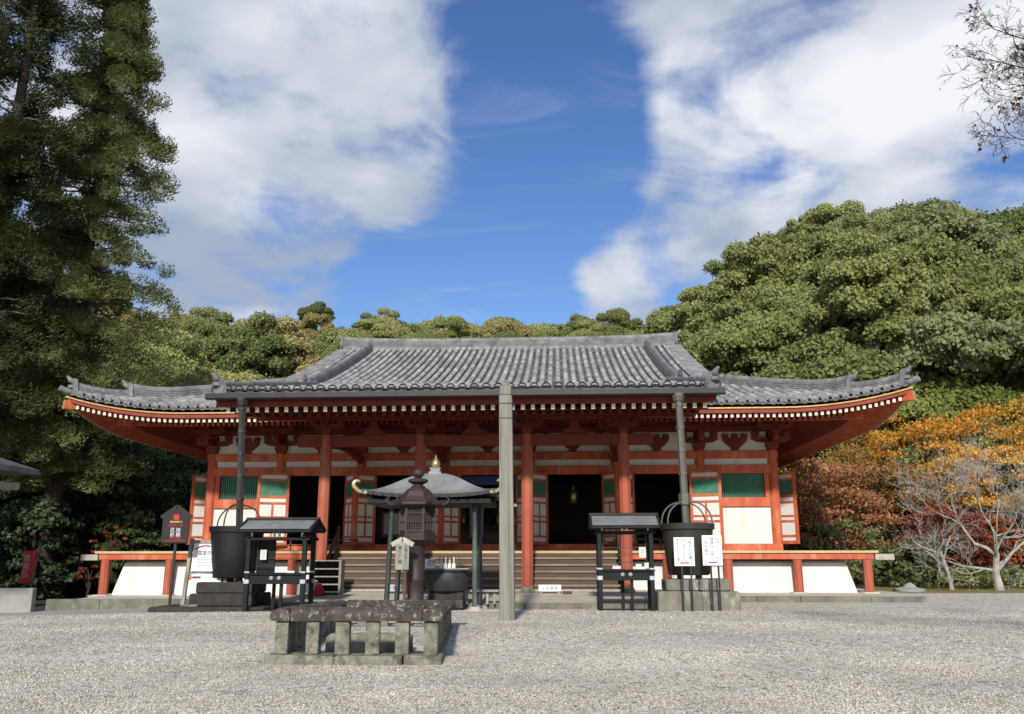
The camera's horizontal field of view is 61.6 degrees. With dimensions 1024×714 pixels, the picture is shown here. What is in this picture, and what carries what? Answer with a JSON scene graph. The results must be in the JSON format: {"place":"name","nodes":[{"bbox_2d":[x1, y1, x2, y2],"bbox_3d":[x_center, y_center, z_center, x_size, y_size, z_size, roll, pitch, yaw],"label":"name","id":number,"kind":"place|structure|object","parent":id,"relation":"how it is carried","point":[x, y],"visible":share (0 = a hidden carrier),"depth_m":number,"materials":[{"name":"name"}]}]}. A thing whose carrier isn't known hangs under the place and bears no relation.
{"place":"outdoors","nodes":[
{"label":"outdoors","id":0,"kind":"place"},
{"bbox_2d":[80,588,921,608],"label":"pavement","id":1,"kind":"structure","parent":0,"point":[640,596],"depth_m":20.23,"materials":[{"name":"grey stone"}]},
{"bbox_2d":[309,560,344,594],"bbox_3d":[-4.457,5.310,20.631,0.780,0.850,0.370,-1,-13,3],"label":"shoe rack","id":2,"kind":"object","parent":1,"relation":"on","point":[329,575],"visible":0.63,"depth_m":20.76,"materials":[{"name":"grey wood"}]},
{"bbox_2d":[58,330,920,596],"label":"temple hall","id":3,"kind":"structure","parent":1,"relation":"on","point":[658,423],"depth_m":25.16,"materials":[{"name":"red wood"}]},
{"bbox_2d":[187,475,206,544],"bbox_3d":[-9.610,4.735,26.548,0.707,2.100,0.060,11,-17,-41],"label":"door leaf","id":4,"kind":"structure","parent":3,"relation":"in","point":[198,490],"depth_m":26.47,"materials":[{"name":"paint"}]},
{"bbox_2d":[213,476,257,508],"bbox_3d":[-8.149,4.135,26.205,1.850,0.970,0.160,-1,-13,3],"label":"window","id":5,"kind":"structure","parent":3,"relation":"in","point":[225,495],"depth_m":26.23,"materials":[{"name":"paint"}]},
{"bbox_2d":[256,473,289,544],"bbox_3d":[-7.166,4.545,25.654,0.930,2.140,0.060,4,-14,-15],"label":"door leaf","id":6,"kind":"structure","parent":3,"relation":"in","point":[273,489],"depth_m":25.73,"materials":[{"name":"paint"}]},
{"bbox_2d":[342,473,355,544],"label":"door leaf","id":7,"kind":"structure","parent":3,"relation":"in","point":[349,495],"depth_m":25.39,"materials":[{"name":"paint"}]},
{"bbox_2d":[353,473,376,544],"bbox_3d":[-4.346,4.503,25.393,0.060,2.060,0.738,-12,-18,42],"label":"door leaf","id":8,"kind":"structure","parent":3,"relation":"in","point":[364,513],"depth_m":25.35,"materials":[{"name":"paint"}]},
{"bbox_2d":[440,473,460,544],"bbox_3d":[-1.800,4.470,25.259,0.060,2.060,0.738,-12,-18,42],"label":"door leaf","id":9,"kind":"structure","parent":3,"relation":"in","point":[450,517],"depth_m":25.14,"materials":[{"name":"paint"}]},
{"bbox_2d":[516,473,521,544],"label":"door leaf","id":10,"kind":"structure","parent":3,"relation":"in","point":[518,476],"depth_m":25.27,"materials":[{"name":"paint"}]},
{"bbox_2d":[532,472,548,544],"bbox_3d":[0.796,4.436,25.122,0.060,2.060,0.738,-12,-18,42],"label":"door leaf","id":11,"kind":"structure","parent":3,"relation":"in","point":[540,480],"depth_m":25.14,"materials":[{"name":"paint"}]},
{"bbox_2d":[601,472,618,544],"bbox_3d":[2.863,4.409,25.013,0.060,2.060,0.688,8,-15,-31],"label":"door leaf","id":12,"kind":"structure","parent":3,"relation":"in","point":[609,481],"depth_m":25.04,"materials":[{"name":"paint"}]},
{"bbox_2d":[688,470,724,544],"bbox_3d":[5.655,4.378,24.978,0.930,2.140,0.060,-5,-14,21],"label":"door leaf","id":13,"kind":"structure","parent":3,"relation":"in","point":[705,488],"depth_m":25.02,"materials":[{"name":"paint"}]},
{"bbox_2d":[721,473,770,506],"bbox_3d":[6.679,3.942,25.423,1.850,0.970,0.160,-1,-13,3],"label":"window","id":14,"kind":"structure","parent":3,"relation":"in","point":[738,490],"depth_m":25.43,"materials":[{"name":"paint"}]},
{"bbox_2d":[778,472,799,543],"bbox_3d":[8.184,4.502,25.610,0.060,2.100,0.707,11,-17,-41],"label":"door leaf","id":15,"kind":"structure","parent":3,"relation":"in","point":[787,483],"depth_m":25.52,"materials":[{"name":"paint"}]},
{"bbox_2d":[0,582,1023,713],"bbox_3d":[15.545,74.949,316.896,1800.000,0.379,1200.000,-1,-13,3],"label":"ground","id":16,"kind":"structure","parent":0,"point":[989,600],"depth_m":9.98,"materials":[{"name":"grey gravel"}]},
{"bbox_2d":[0,588,36,612],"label":"planter wall","id":17,"kind":"structure","parent":16,"relation":"on","point":[16,600],"depth_m":20.89,"materials":[{"name":"grey concrete"}]},
{"bbox_2d":[0,458,40,489],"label":"wash pavilion","id":18,"kind":"structure","parent":16,"relation":"on","point":[8,468],"depth_m":20.53,"materials":[{"name":"tile"}]},
{"bbox_2d":[18,545,40,587],"bbox_3d":[-12.578,5.743,22.265,0.517,1.704,0.103,-1,-13,3],"label":"red banner","id":19,"kind":"object","parent":16,"relation":"on","point":[29,562],"visible":0.99,"depth_m":22.33,"materials":[{"name":"fabric"}]},
{"bbox_2d":[0,495,84,599],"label":"evergreen tree","id":20,"kind":"object","parent":16,"relation":"on","point":[14,541],"visible":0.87,"depth_m":29.24,"materials":[{"name":"green plant"}]},
{"bbox_2d":[0,0,102,424],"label":"cedar tree","id":21,"kind":"object","parent":16,"relation":"on","point":[23,125],"visible":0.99,"depth_m":29.31,"materials":[{"name":"green plant"}]},
{"bbox_2d":[0,416,110,590],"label":"evergreen tree","id":22,"kind":"object","parent":16,"relation":"on","point":[19,495],"visible":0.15,"depth_m":31.97,"materials":[{"name":"green plant"}]},
{"bbox_2d":[0,0,191,598],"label":"cedar tree","id":23,"kind":"object","parent":16,"relation":"on","point":[127,64],"visible":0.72,"depth_m":32.01,"materials":[{"name":"green plant"}]},
{"bbox_2d":[55,442,190,592],"bbox_3d":[-16.134,6.769,34.900,5.748,6.706,5.736,-1,-13,3],"label":"evergreen tree","id":24,"kind":"object","parent":16,"relation":"on","point":[146,489],"visible":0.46,"depth_m":34.06,"materials":[{"name":"green plant"}]},
{"bbox_2d":[88,513,170,585],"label":"evergreen tree","id":25,"kind":"object","parent":16,"relation":"on","point":[146,534],"visible":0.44,"depth_m":32.26,"materials":[{"name":"green plant"}]},
{"bbox_2d":[57,387,207,568],"bbox_3d":[-17.962,6.107,39.252,8.264,9.987,7.639,-6,-14,23],"label":"evergreen tree","id":26,"kind":"object","parent":16,"relation":"on","point":[193,463],"visible":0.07,"depth_m":38.44,"materials":[{"name":"green plant"}]},
{"bbox_2d":[63,347,213,558],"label":"evergreen tree","id":27,"kind":"object","parent":16,"relation":"on","point":[172,382],"visible":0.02,"depth_m":43.67,"materials":[{"name":"green plant"}]},
{"bbox_2d":[161,505,192,606],"bbox_3d":[-7.067,4.211,17.937,0.706,2.210,0.097,-1,-13,3],"label":"signpost","id":28,"kind":"object","parent":16,"relation":"on","point":[176,525],"visible":1,"depth_m":18.03,"materials":[{"name":"red"}]},
{"bbox_2d":[147,471,206,550],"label":"evergreen tree","id":29,"kind":"object","parent":16,"relation":"on","point":[182,546],"visible":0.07,"depth_m":37.11,"materials":[{"name":"green plant"}]},
{"bbox_2d":[148,581,277,611],"bbox_3d":[-6.228,5.147,18.223,2.400,0.720,1.400,-1,-13,3],"label":"stone pedestal","id":30,"kind":"object","parent":16,"relation":"on","point":[217,596],"visible":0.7,"depth_m":17.83,"materials":[{"name":"grey stone"}]},
{"bbox_2d":[181,539,227,604],"bbox_3d":[-6.507,4.589,18.315,0.937,1.398,0.256,-1,-13,3],"label":"notice stand","id":31,"kind":"object","parent":30,"relation":"on","point":[201,560],"visible":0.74,"depth_m":18.33,"materials":[{"name":"silver metal"}]},
{"bbox_2d":[209,504,263,581],"bbox_3d":[-5.988,4.039,18.684,1.198,1.647,1.198,-1,-13,3],"label":"rain pot","id":32,"kind":"object","parent":30,"relation":"on","point":[228,548],"visible":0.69,"depth_m":18.19,"materials":[{"name":"black metal"}]},
{"bbox_2d":[236,517,326,611],"bbox_3d":[-4.799,4.303,17.805,1.560,1.918,1.158,-1,-13,3],"label":"candle stand","id":33,"kind":"object","parent":16,"relation":"on","point":[265,573],"visible":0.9,"depth_m":17.62,"materials":[{"name":"black paint"}]},
{"bbox_2d":[264,600,461,665],"bbox_3d":[-1.766,3.522,11.293,2.021,0.670,4.326,0,-13,0],"label":"stone fence","id":34,"kind":"object","parent":16,"relation":"on","point":[303,632],"visible":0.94,"depth_m":9.36,"materials":[{"name":"grey stone"}]},
{"bbox_2d":[325,632,412,652],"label":"plot kerb","id":35,"kind":"structure","parent":16,"relation":"on","point":[387,642],"depth_m":10.11,"materials":[{"name":"grey stone"}]},
{"bbox_2d":[391,537,413,599],"bbox_3d":[-2.095,4.158,16.323,0.462,1.440,0.075,-1,-13,3],"label":"wooden notice","id":36,"kind":"object","parent":16,"relation":"on","point":[402,545],"visible":0.99,"depth_m":16.37,"materials":[{"name":"white wood"}]},
{"bbox_2d":[386,469,449,599],"bbox_3d":[-1.886,3.609,17.002,1.298,2.788,1.125,-1,-13,3],"label":"iron lantern","id":37,"kind":"object","parent":16,"relation":"on","point":[417,502],"visible":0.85,"depth_m":16.82,"materials":[{"name":"brown metal"}]},
{"bbox_2d":[352,456,498,611],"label":"incense pavilion","id":38,"kind":"structure","parent":16,"relation":"on","point":[457,491],"depth_m":17.76,"materials":[{"name":"grey metal"}]},
{"bbox_2d":[424,568,470,608],"bbox_3d":[-1.387,4.894,18.166,1.000,0.820,0.800,-1,-13,3],"label":"incense burner","id":39,"kind":"object","parent":16,"relation":"on","point":[444,584],"visible":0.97,"depth_m":17.92,"materials":[{"name":"black metal"}]},
{"bbox_2d":[45,596,926,610],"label":"kerb","id":40,"kind":"structure","parent":16,"relation":"on","point":[70,604],"depth_m":20.32,"materials":[{"name":"stone"}]},
{"bbox_2d":[499,379,516,620],"bbox_3d":[-0.066,2.433,14.861,0.319,4.175,0.270,-1,-13,3],"label":"wooden post","id":41,"kind":"object","parent":16,"relation":"on","point":[507,504],"visible":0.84,"depth_m":14.70,"materials":[{"name":"grey wood"}]},
{"bbox_2d":[588,513,660,610],"bbox_3d":[2.370,4.306,18.058,1.470,2.021,1.110,-1,-13,3],"label":"candle stand","id":42,"kind":"object","parent":16,"relation":"on","point":[648,523],"visible":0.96,"depth_m":17.83,"materials":[{"name":"black paint"}]},
{"bbox_2d":[673,537,694,611],"bbox_3d":[3.494,4.397,17.318,0.410,1.485,0.046,-1,-13,3],"label":"notice board","id":43,"kind":"object","parent":16,"relation":"on","point":[684,554],"visible":1,"depth_m":17.38,"materials":[{"name":"metal"}]},
{"bbox_2d":[655,578,740,610],"bbox_3d":[3.838,4.984,18.008,1.670,0.645,1.200,-1,-13,3],"label":"stone pedestal","id":44,"kind":"object","parent":16,"relation":"on","point":[668,596],"visible":0.8,"depth_m":17.45,"materials":[{"name":"grey stone"}]},
{"bbox_2d":[660,500,714,578],"bbox_3d":[3.731,3.877,18.241,1.155,1.627,1.155,-1,-13,3],"label":"rain pot","id":45,"kind":"object","parent":44,"relation":"on","point":[696,531],"visible":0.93,"depth_m":17.83,"materials":[{"name":"black metal"}]},
{"bbox_2d":[702,535,722,610],"bbox_3d":[4.058,4.368,17.293,0.400,1.520,0.046,-1,-13,3],"label":"notice board","id":46,"kind":"object","parent":16,"relation":"on","point":[712,550],"visible":1,"depth_m":17.36,"materials":[{"name":"paper"}]},
{"bbox_2d":[764,457,907,577],"bbox_3d":[11.899,6.412,32.241,5.088,5.400,5.488,9,-16,-35],"label":"maple tree","id":47,"kind":"object","parent":16,"relation":"on","point":[824,511],"visible":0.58,"depth_m":31.56,"materials":[{"name":"red plant"}]},
{"bbox_2d":[778,431,898,550],"bbox_3d":[13.244,6.486,37.023,7.425,7.414,7.092,-1,-13,3],"label":"maple tree","id":48,"kind":"object","parent":16,"relation":"on","point":[832,456],"visible":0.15,"depth_m":36.34,"materials":[{"name":"red plant"}]},
{"bbox_2d":[800,518,893,580],"bbox_3d":[11.445,6.990,29.333,3.125,2.938,2.913,-8,-15,29],"label":"evergreen shrub","id":49,"kind":"object","parent":16,"relation":"on","point":[832,533],"visible":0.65,"depth_m":29.14,"materials":[{"name":"green plant"}]},
{"bbox_2d":[781,423,915,537],"bbox_3d":[15.881,6.567,39.045,7.051,8.179,6.971,-1,-13,3],"label":"maple tree","id":50,"kind":"object","parent":16,"relation":"on","point":[854,444],"visible":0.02,"depth_m":38.51,"materials":[{"name":"orange plant"}]},
{"bbox_2d":[798,441,966,583],"bbox_3d":[14.433,6.402,34.121,6.935,6.266,6.090,-1,-13,3],"label":"maple tree","id":51,"kind":"object","parent":16,"relation":"on","point":[888,470],"visible":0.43,"depth_m":33.38,"materials":[{"name":"brown plant"}]},
{"bbox_2d":[861,538,943,587],"bbox_3d":[14.047,7.599,30.621,2.452,2.333,2.681,-12,-17,41],"label":"evergreen shrub","id":52,"kind":"object","parent":16,"relation":"on","point":[922,579],"visible":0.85,"depth_m":30.21,"materials":[{"name":"green plant"}]},
{"bbox_2d":[827,413,983,530],"bbox_3d":[16.985,6.040,36.155,6.589,7.881,6.911,7,-15,-27],"label":"maple tree","id":53,"kind":"object","parent":16,"relation":"on","point":[914,426],"visible":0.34,"depth_m":35.18,"materials":[{"name":"orange plant"}]},
{"bbox_2d":[878,508,1010,589],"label":"bare tree","id":54,"kind":"object","parent":16,"relation":"on","point":[951,586],"visible":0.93,"depth_m":27.76,"materials":[{"name":"grey plant"}]},
{"bbox_2d":[890,504,1004,584],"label":"maple tree","id":55,"kind":"object","parent":16,"relation":"on","point":[931,522],"visible":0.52,"depth_m":30.79,"materials":[{"name":"red plant"}]},
{"bbox_2d":[885,435,1023,590],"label":"bare tree","id":56,"kind":"object","parent":16,"relation":"on","point":[998,565],"visible":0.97,"depth_m":27.51,"materials":[{"name":"grey plant"}]},
{"bbox_2d":[934,561,993,588],"bbox_3d":[15.391,7.713,29.204,2.007,1.477,2.020,-1,-13,3],"label":"clipped shrub","id":57,"kind":"object","parent":16,"relation":"on","point":[984,577],"visible":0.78,"depth_m":28.85,"materials":[{"name":"green plant"}]},
{"bbox_2d":[920,442,1023,584],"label":"maple tree","id":58,"kind":"object","parent":16,"relation":"on","point":[984,501],"visible":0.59,"depth_m":32.44,"materials":[{"name":"orange plant"}]},
{"bbox_2d":[921,395,1023,528],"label":"maple tree","id":59,"kind":"object","parent":16,"relation":"on","point":[1008,431],"visible":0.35,"depth_m":34.36,"materials":[{"name":"orange plant"}]},
{"bbox_2d":[939,513,1023,586],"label":"maple tree","id":60,"kind":"object","parent":16,"relation":"on","point":[1002,528],"visible":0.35,"depth_m":30.79,"materials":[{"name":"red plant"}]},
{"bbox_2d":[939,0,1023,162],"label":"cherry tree","id":61,"kind":"object","parent":16,"relation":"on","point":[1015,53],"visible":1,"depth_m":7.99,"materials":[{"name":"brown plant"}]},
{"bbox_2d":[978,565,1023,588],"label":"clipped shrub","id":62,"kind":"object","parent":16,"relation":"on","point":[1012,571],"visible":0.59,"depth_m":29.13,"materials":[{"name":"green plant"}]},
{"bbox_2d":[0,0,1023,328],"label":"sky","id":63,"kind":"structure","parent":0,"point":[529,162],"materials":[{"name":"blue"}]},
{"bbox_2d":[56,444,1023,594],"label":"hills","id":64,"kind":"structure","parent":0,"point":[96,592],"depth_m":36.24,"materials":[{"name":"green plant"}]},
{"bbox_2d":[86,287,139,331],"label":"hill tree","id":65,"kind":"object","parent":64,"relation":"on","point":[118,316],"visible":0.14,"depth_m":93.33,"materials":[{"name":"green plant"}]},
{"bbox_2d":[139,323,210,467],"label":"hill tree","id":66,"kind":"object","parent":64,"relation":"on","point":[193,363],"visible":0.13,"depth_m":63.60,"materials":[{"name":"green plant"}]},
{"bbox_2d":[182,305,234,336],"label":"hill tree","id":67,"kind":"object","parent":64,"relation":"on","point":[223,319],"visible":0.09,"depth_m":111.30,"materials":[{"name":"green plant"}]},
{"bbox_2d":[189,322,241,364],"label":"hill tree","id":68,"kind":"object","parent":64,"relation":"on","point":[216,344],"visible":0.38,"depth_m":91.28,"materials":[{"name":"green plant"}]},
{"bbox_2d":[195,366,267,382],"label":"hill tree","id":69,"kind":"object","parent":64,"relation":"on","point":[236,377],"visible":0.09,"depth_m":70.03,"materials":[{"name":"green plant"}]},
{"bbox_2d":[210,310,295,378],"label":"hill tree","id":70,"kind":"object","parent":64,"relation":"on","point":[253,343],"visible":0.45,"depth_m":80.16,"materials":[{"name":"green plant"}]},
{"bbox_2d":[249,314,320,377],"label":"hill tree","id":71,"kind":"object","parent":64,"relation":"on","point":[305,356],"visible":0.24,"depth_m":84.19,"materials":[{"name":"green plant"}]},
{"bbox_2d":[297,312,334,338],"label":"hill tree","id":72,"kind":"object","parent":64,"relation":"on","point":[315,321],"visible":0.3,"depth_m":131.57,"materials":[{"name":"green plant"}]},
{"bbox_2d":[297,301,335,327],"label":"pine tree","id":73,"kind":"object","parent":64,"relation":"on","point":[320,308],"visible":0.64,"depth_m":186.39,"materials":[{"name":"green plant"}]},
{"bbox_2d":[312,328,370,346],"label":"hill tree","id":74,"kind":"object","parent":64,"relation":"on","point":[330,336],"visible":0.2,"depth_m":111.80,"materials":[{"name":"green plant"}]},
{"bbox_2d":[355,316,416,337],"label":"hill tree","id":75,"kind":"object","parent":64,"relation":"on","point":[380,327],"visible":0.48,"depth_m":122.13,"materials":[{"name":"green plant"}]},
{"bbox_2d":[440,317,475,337],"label":"hill tree","id":76,"kind":"object","parent":64,"relation":"on","point":[456,325],"visible":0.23,"depth_m":123.08,"materials":[{"name":"green plant"}]},
{"bbox_2d":[471,321,503,337],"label":"hill tree","id":77,"kind":"object","parent":64,"relation":"on","point":[491,329],"visible":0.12,"depth_m":113.13,"materials":[{"name":"green plant"}]},
{"bbox_2d":[480,315,530,336],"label":"hill tree","id":78,"kind":"object","parent":64,"relation":"on","point":[509,326],"visible":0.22,"depth_m":127.48,"materials":[{"name":"green plant"}]},
{"bbox_2d":[606,310,639,333],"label":"hill tree","id":79,"kind":"object","parent":64,"relation":"on","point":[620,319],"visible":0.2,"depth_m":138.23,"materials":[{"name":"green plant"}]},
{"bbox_2d":[641,299,721,343],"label":"hill tree","id":80,"kind":"object","parent":64,"relation":"on","point":[699,315],"visible":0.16,"depth_m":74.38,"materials":[{"name":"green plant"}]},
{"bbox_2d":[673,284,704,310],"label":"hill tree","id":81,"kind":"object","parent":64,"relation":"on","point":[689,293],"visible":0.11,"depth_m":114.76,"materials":[{"name":"green plant"}]},
{"bbox_2d":[701,231,797,325],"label":"hill tree","id":82,"kind":"object","parent":64,"relation":"on","point":[763,274],"visible":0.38,"depth_m":66.72,"materials":[{"name":"green plant"}]},
{"bbox_2d":[678,305,825,373],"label":"hill tree","id":83,"kind":"object","parent":64,"relation":"on","point":[740,343],"visible":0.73,"depth_m":52.78,"materials":[{"name":"green plant"}]},
{"bbox_2d":[776,215,822,244],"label":"hill tree","id":84,"kind":"object","parent":64,"relation":"on","point":[793,228],"visible":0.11,"depth_m":98.43,"materials":[{"name":"green plant"}]},
{"bbox_2d":[755,256,857,331],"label":"hill tree","id":85,"kind":"object","parent":64,"relation":"on","point":[797,295],"visible":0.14,"depth_m":59.15,"materials":[{"name":"green plant"}]},
{"bbox_2d":[793,199,865,241],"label":"hill tree","id":86,"kind":"object","parent":64,"relation":"on","point":[822,214],"visible":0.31,"depth_m":90.97,"materials":[{"name":"green plant"}]},
{"bbox_2d":[777,223,905,285],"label":"hill tree","id":87,"kind":"object","parent":64,"relation":"on","point":[816,246],"visible":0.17,"depth_m":64.99,"materials":[{"name":"green plant"}]},
{"bbox_2d":[759,332,945,462],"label":"hill tree","id":88,"kind":"object","parent":64,"relation":"on","point":[828,357],"visible":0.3,"depth_m":43.39,"materials":[{"name":"green plant"}]},
{"bbox_2d":[840,210,894,238],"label":"hill tree","id":89,"kind":"object","parent":64,"relation":"on","point":[850,220],"visible":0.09,"depth_m":69.50,"materials":[{"name":"green plant"}]},
{"bbox_2d":[798,229,954,354],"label":"hill tree","id":90,"kind":"object","parent":64,"relation":"on","point":[861,285],"visible":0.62,"depth_m":49.56,"materials":[{"name":"green plant"}]},
{"bbox_2d":[841,307,934,352],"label":"hill tree","id":91,"kind":"object","parent":64,"relation":"on","point":[856,325],"visible":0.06,"depth_m":53.11,"materials":[{"name":"green plant"}]},
{"bbox_2d":[809,373,971,496],"bbox_3d":[17.363,5.497,40.828,7.822,8.733,8.446,5,-14,-19],"label":"hill tree","id":92,"kind":"object","parent":64,"relation":"on","point":[913,411],"visible":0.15,"depth_m":38.27,"materials":[{"name":"green plant"}]},
{"bbox_2d":[883,206,916,233],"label":"hill tree","id":93,"kind":"object","parent":64,"relation":"on","point":[897,215],"visible":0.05,"depth_m":70.28,"materials":[{"name":"green plant"}]},
{"bbox_2d":[818,231,1012,328],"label":"hill tree","id":94,"kind":"object","parent":64,"relation":"on","point":[943,258],"visible":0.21,"depth_m":52.21,"materials":[{"name":"green plant"}]},
{"bbox_2d":[884,197,987,220],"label":"hill tree","id":95,"kind":"object","parent":64,"relation":"on","point":[928,203],"visible":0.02,"depth_m":79.43,"materials":[{"name":"green plant"}]},
{"bbox_2d":[873,371,1020,431],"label":"hill tree","id":96,"kind":"object","parent":64,"relation":"on","point":[956,393],"visible":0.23,"depth_m":40.21,"materials":[{"name":"green plant"}]},
{"bbox_2d":[871,417,1023,523],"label":"hill tree","id":97,"kind":"object","parent":64,"relation":"on","point":[910,457],"visible":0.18,"depth_m":35.61,"materials":[{"name":"orange plant"}]},
{"bbox_2d":[875,203,1022,256],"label":"hill tree","id":98,"kind":"object","parent":64,"relation":"on","point":[976,231],"visible":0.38,"depth_m":62.45,"materials":[{"name":"green plant"}]},
{"bbox_2d":[889,306,1023,394],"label":"hill tree","id":99,"kind":"object","parent":64,"relation":"on","point":[945,341],"visible":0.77,"depth_m":40.91,"materials":[{"name":"green plant"}]},
{"bbox_2d":[931,283,1016,321],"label":"hill tree","id":100,"kind":"object","parent":64,"relation":"on","point":[975,300],"visible":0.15,"depth_m":48.91,"materials":[{"name":"green plant"}]},
{"bbox_2d":[945,305,1023,391],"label":"hill tree","id":101,"kind":"object","parent":64,"relation":"on","point":[1001,377],"visible":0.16,"depth_m":42.16,"materials":[{"name":"green plant"}]},
{"bbox_2d":[963,247,1023,316],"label":"hill tree","id":102,"kind":"object","parent":64,"relation":"on","point":[1014,268],"visible":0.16,"depth_m":52.36,"materials":[{"name":"green plant"}]},
{"bbox_2d":[978,280,1023,321],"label":"hill tree","id":103,"kind":"object","parent":64,"relation":"on","point":[999,306],"visible":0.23,"depth_m":46.02,"materials":[{"name":"green plant"}]},
{"bbox_2d":[981,203,1023,237],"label":"hill tree","id":104,"kind":"object","parent":64,"relation":"on","point":[1012,220],"visible":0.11,"depth_m":76.22,"materials":[{"name":"green plant"}]},
{"bbox_2d":[983,392,1023,520],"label":"hill tree","id":105,"kind":"object","parent":64,"relation":"on","point":[1014,419],"visible":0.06,"depth_m":35.71,"materials":[{"name":"orange plant"}]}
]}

